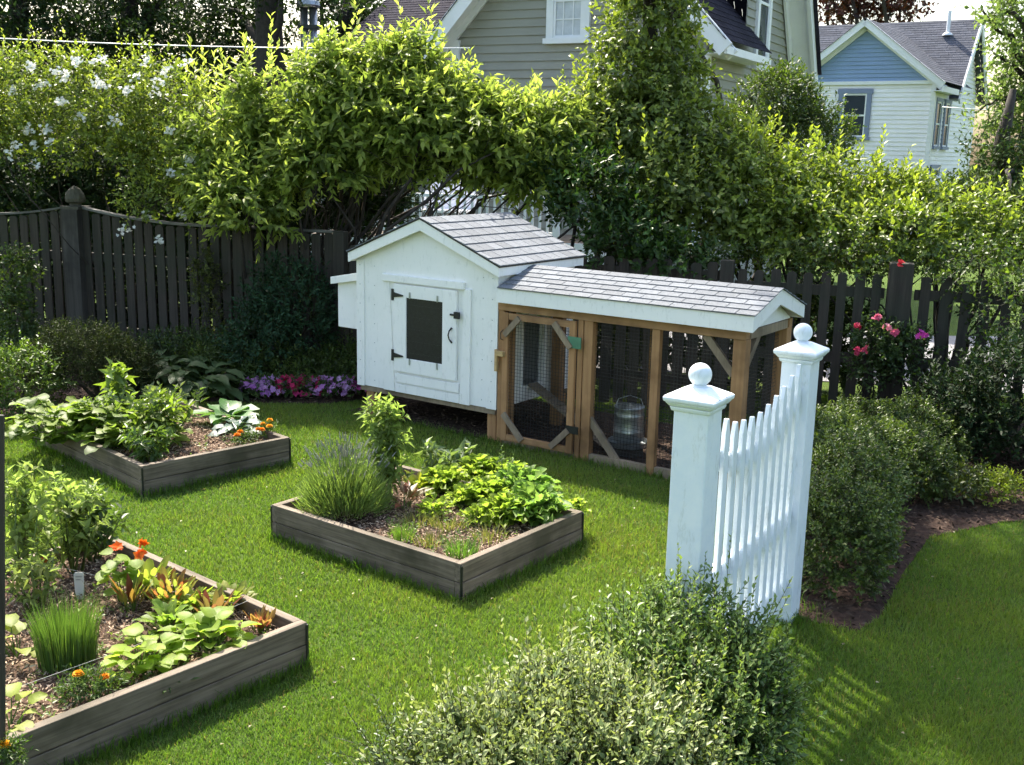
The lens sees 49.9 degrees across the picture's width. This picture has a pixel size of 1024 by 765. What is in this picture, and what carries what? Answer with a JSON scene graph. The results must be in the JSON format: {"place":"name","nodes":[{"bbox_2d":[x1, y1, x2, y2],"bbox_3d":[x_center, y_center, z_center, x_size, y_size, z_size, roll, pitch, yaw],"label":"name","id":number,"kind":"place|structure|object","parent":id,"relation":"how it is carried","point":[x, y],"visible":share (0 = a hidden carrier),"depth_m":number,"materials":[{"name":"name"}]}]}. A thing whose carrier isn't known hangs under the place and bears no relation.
{"place":"outdoors","nodes":[
{"label":"outdoors","id":0,"kind":"place"},
{"bbox_2d":[0,347,387,418],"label":"flower border soil","id":1,"kind":"structure","parent":0,"point":[295,399],"depth_m":10.55,"materials":[{"name":"brown soil"}]},
{"bbox_2d":[0,240,48,367],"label":"fence vine","id":2,"kind":"object","parent":1,"relation":"on","point":[24,295],"visible":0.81,"depth_m":11.43,"materials":[{"name":"green plant"}]},
{"bbox_2d":[0,205,69,347],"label":"picket fence","id":3,"kind":"object","parent":1,"relation":"on","point":[46,254],"visible":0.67,"depth_m":12.11,"materials":[{"name":"brown wood"}]},
{"bbox_2d":[0,330,77,419],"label":"shrub","id":4,"kind":"object","parent":1,"relation":"on","point":[24,352],"visible":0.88,"depth_m":9.36,"materials":[{"name":"green plant"}]},
{"bbox_2d":[60,186,91,358],"bbox_3d":[-4.728,-1.184,12.027,0.230,1.905,0.235,5,12,16],"label":"fence post","id":5,"kind":"object","parent":1,"relation":"on","point":[74,262],"visible":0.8,"depth_m":11.88,"materials":[{"name":"brown wood"}]},
{"bbox_2d":[17,313,168,399],"bbox_3d":[-3.808,-0.185,10.001,1.302,0.890,1.171,1,12,0],"label":"clipped yew","id":6,"kind":"object","parent":1,"relation":"on","point":[100,345],"visible":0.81,"depth_m":9.84,"materials":[{"name":"green plant"}]},
{"bbox_2d":[0,10,231,328],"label":"rambling rose","id":7,"kind":"object","parent":1,"relation":"on","point":[19,125],"visible":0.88,"depth_m":11.40,"materials":[{"name":"green plant"}]},
{"bbox_2d":[0,308,247,373],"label":"groundcover","id":8,"kind":"object","parent":1,"relation":"on","point":[162,345],"visible":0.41,"depth_m":11.09,"materials":[{"name":"green plant"}]},
{"bbox_2d":[98,348,222,398],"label":"hosta","id":9,"kind":"object","parent":1,"relation":"on","point":[188,364],"visible":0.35,"depth_m":10.48,"materials":[{"name":"green plant"}]},
{"bbox_2d":[130,355,259,401],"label":"hosta","id":10,"kind":"object","parent":1,"relation":"on","point":[220,383],"visible":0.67,"depth_m":10.29,"materials":[{"name":"green plant"}]},
{"bbox_2d":[183,242,231,337],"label":"fence vine","id":11,"kind":"object","parent":1,"relation":"on","point":[202,269],"visible":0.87,"depth_m":11.43,"materials":[{"name":"green plant"}]},
{"bbox_2d":[82,207,336,375],"bbox_3d":[-3.232,-0.972,11.625,2.980,1.664,0.090,5,12,16],"label":"picket fence","id":12,"kind":"object","parent":1,"relation":"on","point":[139,259],"visible":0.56,"depth_m":11.69,"materials":[{"name":"brown wood"}]},
{"bbox_2d":[135,12,370,350],"bbox_3d":[-2.505,-1.931,11.494,2.192,3.727,2.299,-7,15,-35],"label":"flowering shrub","id":13,"kind":"object","parent":1,"relation":"on","point":[229,175],"visible":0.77,"depth_m":11.03,"materials":[{"name":"green plant"}]},
{"bbox_2d":[167,330,356,390],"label":"groundcover","id":14,"kind":"object","parent":1,"relation":"on","point":[340,364],"visible":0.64,"depth_m":10.78,"materials":[{"name":"green plant"}]},
{"bbox_2d":[206,249,342,373],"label":"understory shrub","id":15,"kind":"object","parent":1,"relation":"on","point":[260,316],"visible":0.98,"depth_m":10.78,"materials":[{"name":"green plant"}]},
{"bbox_2d":[333,231,348,373],"bbox_3d":[-1.741,-0.761,11.211,0.120,1.550,0.120,5,12,16],"label":"fence post","id":16,"kind":"object","parent":1,"relation":"on","point":[340,254],"visible":0.46,"depth_m":11.07,"materials":[{"name":"black wood"}]},
{"bbox_2d":[252,0,615,341],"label":"arching shrub","id":17,"kind":"object","parent":1,"relation":"on","point":[391,96],"visible":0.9,"depth_m":10.81,"materials":[{"name":"green plant"}]},
{"bbox_2d":[349,245,719,406],"bbox_3d":[0.117,-0.570,10.722,3.700,1.401,0.062,5,12,16],"label":"picket fence","id":18,"kind":"object","parent":1,"relation":"on","point":[712,271],"visible":0.18,"depth_m":10.39,"materials":[{"name":"black wood"}]},
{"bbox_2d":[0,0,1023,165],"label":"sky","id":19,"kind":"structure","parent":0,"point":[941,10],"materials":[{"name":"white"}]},
{"bbox_2d":[4,166,1023,764],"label":"ground","id":20,"kind":"structure","parent":0,"point":[628,528],"depth_m":5.66,"materials":[{"name":"green plant"}]},
{"bbox_2d":[0,414,5,764],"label":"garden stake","id":21,"kind":"object","parent":20,"relation":"on","point":[2,596],"visible":1,"depth_m":3.89,"materials":[{"name":"brown wood"}]},
{"bbox_2d":[0,0,157,217],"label":"tree","id":22,"kind":"object","parent":20,"relation":"on","point":[18,13],"visible":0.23,"depth_m":23.57,"materials":[{"name":"green plant"}]},
{"bbox_2d":[0,93,209,334],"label":"evergreen shrub","id":23,"kind":"object","parent":20,"relation":"on","point":[89,182],"visible":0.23,"depth_m":13.48,"materials":[{"name":"green plant"}]},
{"bbox_2d":[22,0,251,220],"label":"tree","id":24,"kind":"object","parent":20,"relation":"on","point":[150,11],"visible":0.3,"depth_m":24.79,"materials":[{"name":"green plant"}]},
{"bbox_2d":[5,536,308,764],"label":"raised bed","id":25,"kind":"object","parent":20,"relation":"on","point":[77,729],"visible":0.39,"depth_m":4.75,"materials":[{"name":"grey wood"}]},
{"bbox_2d":[0,730,38,764],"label":"marigold","id":26,"kind":"object","parent":25,"relation":"on","point":[9,747],"visible":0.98,"depth_m":4.00,"materials":[{"name":"green plant"}]},
{"bbox_2d":[6,682,47,732],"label":"bean seedling","id":27,"kind":"object","parent":25,"relation":"on","point":[13,689],"visible":0.85,"depth_m":4.32,"materials":[{"name":"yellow plant"}]},
{"bbox_2d":[5,460,63,590],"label":"potato plant","id":28,"kind":"object","parent":25,"relation":"on","point":[18,532],"visible":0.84,"depth_m":5.51,"materials":[{"name":"green plant"}]},
{"bbox_2d":[5,530,63,614],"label":"zinnia plant","id":29,"kind":"object","parent":25,"relation":"on","point":[18,576],"visible":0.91,"depth_m":5.27,"materials":[{"name":"green plant"}]},
{"bbox_2d":[5,467,113,575],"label":"potato plant","id":30,"kind":"object","parent":25,"relation":"on","point":[86,502],"visible":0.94,"depth_m":5.73,"materials":[{"name":"green plant"}]},
{"bbox_2d":[18,581,106,673],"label":"chives","id":31,"kind":"object","parent":25,"relation":"on","point":[72,638],"visible":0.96,"depth_m":4.73,"materials":[{"name":"green plant"}]},
{"bbox_2d":[50,663,103,707],"bbox_3d":[-1.773,1.225,4.480,0.213,0.170,0.202,1,12,0],"label":"marigold","id":32,"kind":"object","parent":25,"relation":"on","point":[82,674],"visible":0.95,"depth_m":4.46,"materials":[{"name":"green plant"}]},
{"bbox_2d":[63,483,131,563],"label":"mint plant","id":33,"kind":"object","parent":25,"relation":"on","point":[107,533],"visible":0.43,"depth_m":5.95,"materials":[{"name":"green plant"}]},
{"bbox_2d":[78,660,128,701],"bbox_3d":[-1.657,1.228,4.497,0.226,0.152,0.224,1,12,0],"label":"marigold","id":34,"kind":"object","parent":25,"relation":"on","point":[102,678],"visible":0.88,"depth_m":4.49,"materials":[{"name":"green plant"}]},
{"bbox_2d":[95,539,153,601],"bbox_3d":[-1.905,0.923,5.420,0.310,0.348,0.228,1,12,0],"label":"nasturtium","id":35,"kind":"object","parent":25,"relation":"on","point":[109,568],"visible":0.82,"depth_m":5.39,"materials":[{"name":"green plant"}]},
{"bbox_2d":[107,569,154,613],"bbox_3d":[-1.847,1.006,5.323,0.220,0.228,0.147,-9,16,-39],"label":"chard","id":36,"kind":"object","parent":25,"relation":"on","point":[132,588],"visible":0.97,"depth_m":5.33,"materials":[{"name":"orange plant"}]},
{"bbox_2d":[29,578,255,647],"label":"dry stems","id":37,"kind":"object","parent":25,"relation":"on","point":[105,634],"visible":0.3,"depth_m":5.28,"materials":[{"name":"plant"}]},
{"bbox_2d":[100,622,194,680],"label":"bean seedling","id":38,"kind":"object","parent":25,"relation":"on","point":[163,664],"visible":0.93,"depth_m":4.73,"materials":[{"name":"green plant"}]},
{"bbox_2d":[132,598,195,634],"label":"salad plant","id":39,"kind":"object","parent":25,"relation":"on","point":[165,611],"visible":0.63,"depth_m":5.16,"materials":[{"name":"green plant"}]},
{"bbox_2d":[138,566,197,605],"bbox_3d":[-1.665,1.021,5.400,0.288,0.178,0.280,1,12,0],"label":"chard","id":40,"kind":"object","parent":25,"relation":"on","point":[162,583],"visible":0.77,"depth_m":5.39,"materials":[{"name":"yellow plant"}]},
{"bbox_2d":[157,606,261,657],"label":"bean seedling","id":41,"kind":"object","parent":25,"relation":"on","point":[205,621],"visible":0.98,"depth_m":4.96,"materials":[{"name":"green plant"}]},
{"bbox_2d":[31,398,290,496],"bbox_3d":[-2.768,0.466,8.599,1.204,0.250,1.872,-11,17,-44],"label":"raised bed","id":42,"kind":"object","parent":20,"relation":"on","point":[216,455],"visible":0.43,"depth_m":8.03,"materials":[{"name":"grey wood"}]},
{"bbox_2d":[5,393,102,445],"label":"squash plant","id":43,"kind":"object","parent":42,"relation":"on","point":[19,427],"visible":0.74,"depth_m":8.28,"materials":[{"name":"green plant"}]},
{"bbox_2d":[41,396,142,447],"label":"squash plant","id":44,"kind":"object","parent":42,"relation":"on","point":[64,415],"visible":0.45,"depth_m":8.22,"materials":[{"name":"green plant"}]},
{"bbox_2d":[76,386,153,437],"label":"potato plant","id":45,"kind":"object","parent":42,"relation":"on","point":[116,401],"visible":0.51,"depth_m":8.26,"materials":[{"name":"green plant"}]},
{"bbox_2d":[93,357,137,413],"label":"sunflower seedling","id":46,"kind":"object","parent":42,"relation":"on","point":[116,377],"visible":0.51,"depth_m":8.53,"materials":[{"name":"green plant"}]},
{"bbox_2d":[76,398,192,454],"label":"squash plant","id":47,"kind":"object","parent":42,"relation":"on","point":[101,433],"visible":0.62,"depth_m":8.09,"materials":[{"name":"green plant"}]},
{"bbox_2d":[117,417,179,462],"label":"bean plant","id":48,"kind":"object","parent":42,"relation":"on","point":[140,444],"visible":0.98,"depth_m":7.75,"materials":[{"name":"green plant"}]},
{"bbox_2d":[123,381,208,448],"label":"bean plant","id":49,"kind":"object","parent":42,"relation":"on","point":[152,403],"visible":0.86,"depth_m":8.13,"materials":[{"name":"green plant"}]},
{"bbox_2d":[193,398,259,425],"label":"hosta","id":50,"kind":"object","parent":42,"relation":"on","point":[229,408],"visible":0.8,"depth_m":8.97,"materials":[{"name":"green plant"}]},
{"bbox_2d":[104,99,425,347],"bbox_3d":[-2.808,-1.864,13.326,4.024,3.104,2.820,1,12,0],"label":"evergreen shrub","id":51,"kind":"object","parent":20,"relation":"on","point":[371,213],"visible":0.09,"depth_m":12.75,"materials":[{"name":"green plant"}]},
{"bbox_2d":[154,0,391,222],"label":"tree","id":52,"kind":"object","parent":20,"relation":"on","point":[257,29],"visible":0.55,"depth_m":23.43,"materials":[{"name":"green plant"}]},
{"bbox_2d":[296,0,319,244],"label":"flue pipe","id":53,"kind":"object","parent":20,"relation":"on","point":[312,6],"visible":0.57,"depth_m":22.88,"materials":[{"name":"metal"}]},
{"bbox_2d":[283,0,384,52],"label":"tree","id":54,"kind":"object","parent":20,"relation":"on","point":[340,16],"visible":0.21,"depth_m":25.62,"materials":[{"name":"green plant"}]},
{"bbox_2d":[245,137,586,358],"bbox_3d":[-0.899,-1.331,11.441,4.213,2.739,1.516,1,12,0],"label":"bare thicket","id":55,"kind":"object","parent":20,"relation":"on","point":[462,212],"visible":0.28,"depth_m":11.33,"materials":[{"name":"brown plant"}]},
{"bbox_2d":[270,465,583,601],"bbox_3d":[-0.525,0.896,6.816,1.542,0.250,1.174,10,15,36],"label":"raised bed","id":56,"kind":"object","parent":20,"relation":"on","point":[364,539],"visible":0.5,"depth_m":6.43,"materials":[{"name":"grey wood"}]},
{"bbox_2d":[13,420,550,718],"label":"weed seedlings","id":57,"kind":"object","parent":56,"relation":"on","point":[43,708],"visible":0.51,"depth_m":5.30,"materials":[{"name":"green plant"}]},
{"bbox_2d":[290,431,397,520],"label":"lavender","id":58,"kind":"object","parent":56,"relation":"on","point":[354,487],"visible":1,"depth_m":6.74,"materials":[{"name":"green plant"}]},
{"bbox_2d":[351,392,414,500],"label":"tomato plant","id":59,"kind":"object","parent":56,"relation":"on","point":[378,431],"visible":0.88,"depth_m":7.00,"materials":[{"name":"green plant"}]},
{"bbox_2d":[415,463,472,496],"bbox_3d":[-0.452,0.637,7.322,0.393,0.187,0.395,-5,13,-27],"label":"lettuce","id":60,"kind":"object","parent":56,"relation":"on","point":[441,479],"visible":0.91,"depth_m":7.25,"materials":[{"name":"green plant"}]},
{"bbox_2d":[414,437,477,468],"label":"pepper plant","id":61,"kind":"object","parent":56,"relation":"on","point":[433,460],"visible":0.74,"depth_m":7.59,"materials":[{"name":"green plant"}]},
{"bbox_2d":[456,453,495,481],"bbox_3d":[-0.237,0.590,7.526,0.371,0.203,0.391,1,12,0],"label":"lettuce","id":62,"kind":"object","parent":56,"relation":"on","point":[473,464],"visible":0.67,"depth_m":7.49,"materials":[{"name":"green plant"}]},
{"bbox_2d":[461,474,515,505],"bbox_3d":[-0.152,0.693,7.068,0.410,0.196,0.374,11,16,39],"label":"lettuce","id":63,"kind":"object","parent":56,"relation":"on","point":[486,486],"visible":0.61,"depth_m":7.01,"materials":[{"name":"green plant"}]},
{"bbox_2d":[476,491,534,528],"bbox_3d":[-0.047,0.767,6.715,0.403,0.202,0.388,1,12,0],"label":"lettuce","id":64,"kind":"object","parent":56,"relation":"on","point":[499,503],"visible":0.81,"depth_m":6.66,"materials":[{"name":"green plant"}]},
{"bbox_2d":[493,463,563,491],"bbox_3d":[0.087,0.653,7.171,0.516,0.243,0.449,9,14,32],"label":"lettuce","id":65,"kind":"object","parent":56,"relation":"on","point":[529,473],"visible":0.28,"depth_m":7.13,"materials":[{"name":"green plant"}]},
{"bbox_2d":[496,479,573,526],"bbox_3d":[0.133,0.735,6.782,0.507,0.246,0.466,1,12,0],"label":"lettuce","id":66,"kind":"object","parent":56,"relation":"on","point":[544,500],"visible":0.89,"depth_m":6.72,"materials":[{"name":"green plant"}]},
{"bbox_2d":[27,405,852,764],"bbox_3d":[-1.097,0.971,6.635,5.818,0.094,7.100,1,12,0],"label":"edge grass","id":67,"kind":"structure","parent":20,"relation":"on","point":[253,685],"depth_m":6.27,"materials":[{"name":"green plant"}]},
{"bbox_2d":[310,230,605,264],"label":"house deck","id":68,"kind":"structure","parent":20,"relation":"on","point":[565,238],"depth_m":17.05,"materials":[{"name":"grey wood"}]},
{"bbox_2d":[375,193,559,237],"bbox_3d":[-0.720,-2.117,17.162,2.920,1.771,0.100,3,12,10],"label":"deck railing","id":69,"kind":"object","parent":68,"relation":"on","point":[555,233],"visible":0.16,"depth_m":16.94,"materials":[{"name":"grey wood"}]},
{"bbox_2d":[285,0,821,281],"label":"grey house","id":70,"kind":"structure","parent":20,"relation":"on","point":[517,40],"depth_m":19.50,"materials":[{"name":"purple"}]},
{"bbox_2d":[542,0,590,43],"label":"window","id":71,"kind":"structure","parent":70,"relation":"in","point":[565,19],"depth_m":18.86,"materials":[{"name":"white glass"}]},
{"bbox_2d":[752,0,772,71],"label":"window","id":72,"kind":"structure","parent":70,"relation":"in","point":[763,20],"depth_m":20.29,"materials":[{"name":"white glass"}]},
{"bbox_2d":[495,126,725,324],"bbox_3d":[0.867,-1.176,10.811,2.615,2.687,1.283,11,15,38],"label":"dark shrub","id":73,"kind":"object","parent":20,"relation":"on","point":[651,244],"visible":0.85,"depth_m":10.39,"materials":[{"name":"green plant"}]},
{"bbox_2d":[558,0,788,366],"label":"climbing vine tree","id":74,"kind":"object","parent":20,"relation":"on","point":[647,103],"visible":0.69,"depth_m":11.12,"materials":[{"name":"green plant"}]},
{"bbox_2d":[663,363,734,640],"bbox_3d":[0.739,0.703,4.572,0.223,1.597,0.223,9,14,31],"label":"gate post","id":75,"kind":"object","parent":20,"relation":"on","point":[698,405],"visible":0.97,"depth_m":4.44,"materials":[{"name":"white paint"}]},
{"bbox_2d":[710,364,801,631],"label":"picket gate","id":76,"kind":"structure","parent":75,"relation":"attached to","point":[762,455],"depth_m":5.15,"materials":[{"name":"white paint"}]},
{"bbox_2d":[713,259,734,414],"bbox_3d":[1.955,-0.409,10.190,0.120,1.450,0.120,5,12,16],"label":"fence post","id":77,"kind":"object","parent":20,"relation":"on","point":[727,267],"visible":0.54,"depth_m":10.13,"materials":[{"name":"black wood"}]},
{"bbox_2d":[704,53,866,323],"bbox_3d":[3.337,-2.364,14.226,2.254,3.688,1.702,1,12,0],"label":"round shrub","id":78,"kind":"object","parent":20,"relation":"on","point":[807,111],"visible":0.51,"depth_m":13.71,"materials":[{"name":"green plant"}]},
{"bbox_2d":[682,96,915,361],"bbox_3d":[2.820,-1.293,10.819,2.378,2.995,1.781,1,12,0],"label":"mixed shrub","id":79,"kind":"object","parent":20,"relation":"on","point":[789,171],"visible":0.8,"depth_m":10.58,"materials":[{"name":"green plant"}]},
{"bbox_2d":[773,323,829,623],"bbox_3d":[1.444,0.484,5.678,0.223,1.597,0.223,9,14,31],"label":"gate post","id":80,"kind":"object","parent":20,"relation":"on","point":[805,352],"visible":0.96,"depth_m":5.57,"materials":[{"name":"white paint"}]},
{"bbox_2d":[596,164,1023,396],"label":"evergreen shrub","id":81,"kind":"object","parent":20,"relation":"on","point":[831,314],"visible":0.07,"depth_m":11.22,"materials":[{"name":"green plant"}]},
{"bbox_2d":[817,0,939,24],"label":"tree","id":82,"kind":"object","parent":20,"relation":"on","point":[860,10],"visible":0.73,"depth_m":47.07,"materials":[{"name":"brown plant"}]},
{"bbox_2d":[808,142,1023,394],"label":"mixed shrub","id":83,"kind":"object","parent":20,"relation":"on","point":[923,212],"visible":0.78,"depth_m":10.31,"materials":[{"name":"green plant"}]},
{"bbox_2d":[939,89,1023,260],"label":"tree","id":84,"kind":"object","parent":20,"relation":"on","point":[1002,150],"visible":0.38,"depth_m":26.10,"materials":[{"name":"green plant"}]},
{"bbox_2d":[949,0,1023,247],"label":"tree","id":85,"kind":"object","parent":20,"relation":"on","point":[996,23],"visible":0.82,"depth_m":28.70,"materials":[{"name":"green plant"}]},
{"label":"front bed soil","id":86,"kind":"structure","parent":20,"relation":"on","visible":0},
{"bbox_2d":[308,680,460,764],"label":"young box","id":87,"kind":"object","parent":86,"relation":"on","point":[380,750],"visible":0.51,"depth_m":3.77,"materials":[{"name":"green plant"}]},
{"bbox_2d":[355,588,741,764],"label":"variegated shrub","id":88,"kind":"object","parent":86,"relation":"on","point":[526,718],"visible":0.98,"depth_m":3.58,"materials":[{"name":"green plant"}]},
{"bbox_2d":[553,534,833,764],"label":"box shrub","id":89,"kind":"object","parent":86,"relation":"on","point":[735,663],"visible":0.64,"depth_m":4.07,"materials":[{"name":"green plant"}]},
{"bbox_2d":[349,397,743,487],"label":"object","id":90,"kind":"structure","parent":0,"point":[437,411],"depth_m":9.83,"materials":[{"name":"black soil"}]},
{"bbox_2d":[360,398,721,476],"bbox_3d":[0.544,0.404,9.584,4.053,0.123,1.559,10,15,34],"label":"run bedding","id":91,"kind":"object","parent":90,"relation":"on","point":[473,421],"visible":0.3,"depth_m":9.76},
{"bbox_2d":[330,212,806,485],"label":"chicken coop","id":92,"kind":"structure","parent":90,"relation":"on","point":[477,312],"depth_m":8.99,"materials":[{"name":"white paint"}]},
{"bbox_2d":[391,283,459,380],"bbox_3d":[-0.743,-0.429,9.357,0.750,0.765,0.059,10,15,34],"label":"house door","id":93,"kind":"structure","parent":92,"relation":"in","point":[425,318],"depth_m":9.37,"materials":[{"name":"white paint"}]},
{"bbox_2d":[494,312,581,453],"bbox_3d":[0.193,0.001,8.769,0.818,1.060,0.070,10,15,34],"label":"run door","id":94,"kind":"structure","parent":92,"relation":"in","point":[572,342],"depth_m":8.77,"materials":[{"name":"brown wood"}]},
{"bbox_2d":[608,395,646,457],"bbox_3d":[0.935,0.344,8.815,0.330,0.504,0.330,1,12,0],"label":"chicken feeder","id":95,"kind":"object","parent":90,"relation":"on","point":[631,425],"visible":0.69,"depth_m":8.72,"materials":[{"name":"metal"}]},
{"bbox_2d":[784,11,987,233],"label":"blue gable house","id":96,"kind":"structure","parent":0,"point":[905,82],"depth_m":33.29,"materials":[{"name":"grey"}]},
{"bbox_2d":[834,89,873,139],"bbox_3d":[10.393,-8.155,33.480,1.080,1.510,0.102,9,14,32],"label":"window","id":97,"kind":"structure","parent":96,"relation":"in","point":[859,99],"depth_m":33.40,"materials":[{"name":"white glass"}]},
{"bbox_2d":[797,416,1023,630],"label":"hedge bed soil","id":98,"kind":"structure","parent":0,"point":[870,614],"depth_m":7.20,"materials":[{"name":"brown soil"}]},
{"bbox_2d":[730,269,884,419],"bbox_3d":[2.656,-0.342,10.018,1.310,1.360,0.060,5,12,16],"label":"picket fence","id":99,"kind":"object","parent":98,"relation":"on","point":[841,291],"visible":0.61,"depth_m":9.91,"materials":[{"name":"black wood"}]},
{"bbox_2d":[703,218,1023,408],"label":"hanging vine","id":100,"kind":"object","parent":98,"relation":"on","point":[947,272],"visible":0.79,"depth_m":9.73,"materials":[{"name":"green plant"}]},
{"bbox_2d":[801,390,973,605],"bbox_3d":[2.326,0.552,7.671,1.460,0.786,3.907,8,14,29],"label":"box hedge","id":101,"kind":"object","parent":98,"relation":"on","point":[866,467],"visible":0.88,"depth_m":6.68,"materials":[{"name":"green plant"}]},
{"bbox_2d":[838,260,947,416],"bbox_3d":[3.311,-0.296,9.536,0.909,1.579,0.610,1,12,0],"label":"climbing rose","id":102,"kind":"object","parent":98,"relation":"on","point":[862,348],"visible":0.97,"depth_m":9.50,"materials":[{"name":"green plant"}]},
{"bbox_2d":[876,261,914,406],"bbox_3d":[3.396,-0.316,9.783,0.200,1.500,0.200,5,12,16],"label":"fence post","id":103,"kind":"object","parent":98,"relation":"on","point":[899,292],"visible":0.44,"depth_m":9.61,"materials":[{"name":"black wood"}]},
{"bbox_2d":[913,452,995,505],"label":"sedge tuft","id":104,"kind":"object","parent":98,"relation":"on","point":[977,478],"visible":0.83,"depth_m":7.67,"materials":[{"name":"green plant"}]},
{"bbox_2d":[899,320,1023,467],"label":"shade shrub","id":105,"kind":"object","parent":98,"relation":"on","point":[979,416],"visible":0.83,"depth_m":8.65,"materials":[{"name":"green plant"}]},
{"bbox_2d":[907,277,1023,434],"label":"picket fence","id":106,"kind":"object","parent":98,"relation":"on","point":[924,295],"visible":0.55,"depth_m":9.59,"materials":[{"name":"black wood"}]},
{"bbox_2d":[951,463,1023,506],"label":"golden plant","id":107,"kind":"object","parent":98,"relation":"on","point":[1000,476],"visible":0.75,"depth_m":7.75,"materials":[{"name":"green plant"}]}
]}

